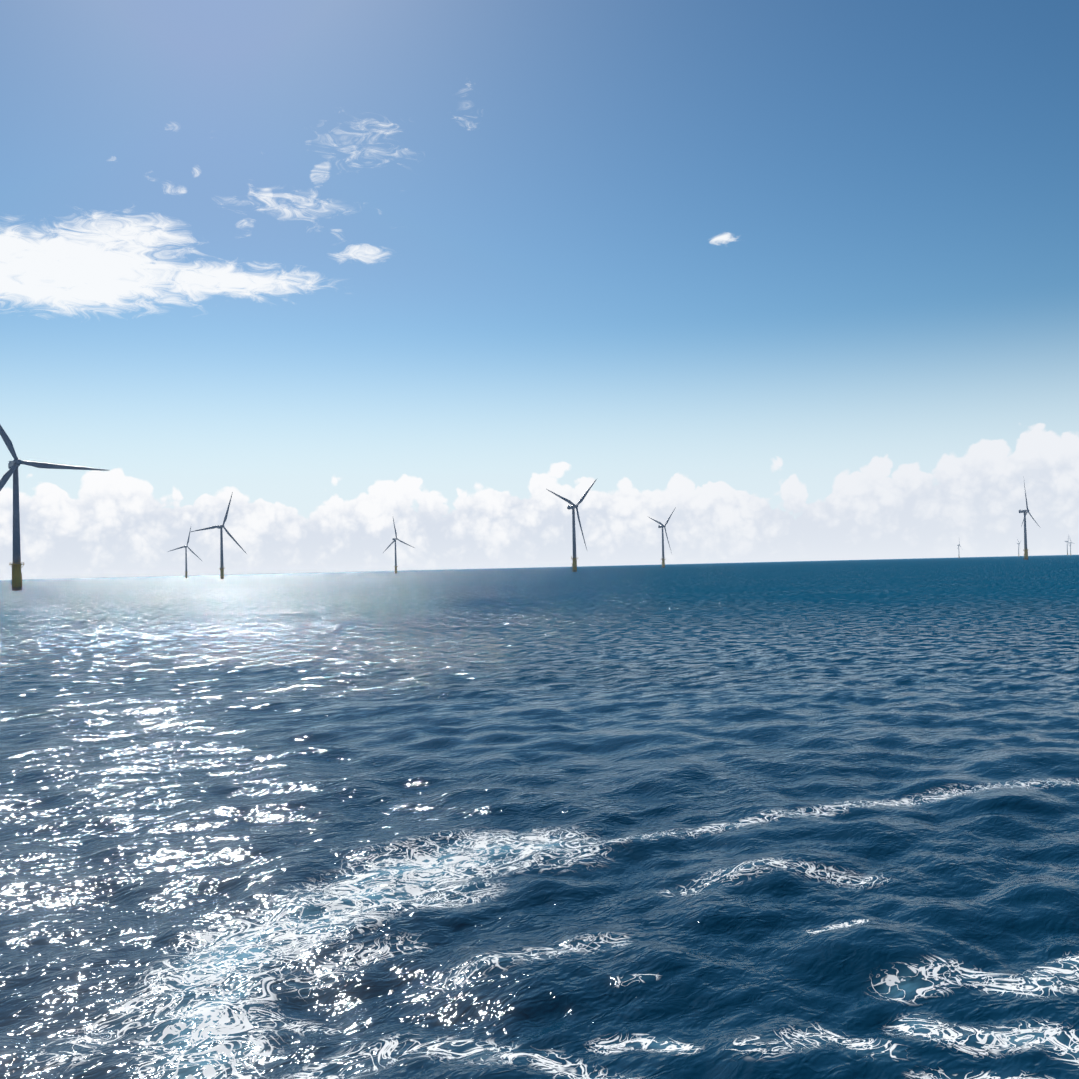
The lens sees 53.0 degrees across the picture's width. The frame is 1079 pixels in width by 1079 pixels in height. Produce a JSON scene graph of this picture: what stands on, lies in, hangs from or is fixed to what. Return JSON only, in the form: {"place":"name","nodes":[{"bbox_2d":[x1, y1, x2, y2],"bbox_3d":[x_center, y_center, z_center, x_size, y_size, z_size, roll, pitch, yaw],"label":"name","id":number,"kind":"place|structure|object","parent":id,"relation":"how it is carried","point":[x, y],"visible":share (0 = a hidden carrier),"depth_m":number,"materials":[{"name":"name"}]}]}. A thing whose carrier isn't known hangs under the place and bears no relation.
{"place":"outdoors","nodes":[
{"label":"outdoors","id":0,"kind":"place"},
{"bbox_2d":[0,555,1078,1078],"bbox_3d":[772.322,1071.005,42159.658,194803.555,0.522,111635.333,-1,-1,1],"label":"sea","id":1,"kind":"structure","parent":0,"point":[802,819],"depth_m":30.23,"materials":[{"name":"liquid"}]},
{"bbox_2d":[0,425,108,590],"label":"wind turbine","id":2,"kind":"object","parent":1,"relation":"in","point":[13,466],"visible":0.98,"depth_m":713.73,"materials":[{"name":"paint"}]},
{"bbox_2d":[168,528,201,577],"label":"wind turbine","id":3,"kind":"object","parent":1,"relation":"on","point":[185,547],"visible":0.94,"depth_m":2846.69,"materials":[{"name":"paint"}]},
{"bbox_2d":[191,492,246,578],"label":"wind turbine","id":4,"kind":"object","parent":1,"relation":"in","point":[221,568],"visible":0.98,"depth_m":1722.69,"materials":[{"name":"paint"}]},
{"bbox_2d":[382,519,413,573],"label":"wind turbine","id":5,"kind":"object","parent":1,"relation":"on","point":[395,539],"visible":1,"depth_m":2633.25,"materials":[{"name":"paint"}]},
{"bbox_2d":[547,479,596,571],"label":"wind turbine","id":6,"kind":"object","parent":1,"relation":"in","point":[574,558],"visible":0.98,"depth_m":1394.08,"materials":[{"name":"paint"}]},
{"bbox_2d":[647,507,675,567],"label":"wind turbine","id":7,"kind":"object","parent":1,"relation":"in","point":[663,557],"visible":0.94,"depth_m":2193.30,"materials":[{"name":"paint"}]},
{"bbox_2d":[1019,483,1039,559],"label":"wind turbine","id":8,"kind":"object","parent":1,"relation":"in","point":[1025,512],"visible":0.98,"depth_m":1862.73,"materials":[{"name":"paint"}]},
{"bbox_2d":[0,0,1078,579],"label":"sky","id":9,"kind":"structure","parent":0,"point":[798,280],"materials":[{"name":"blue"}]}
]}

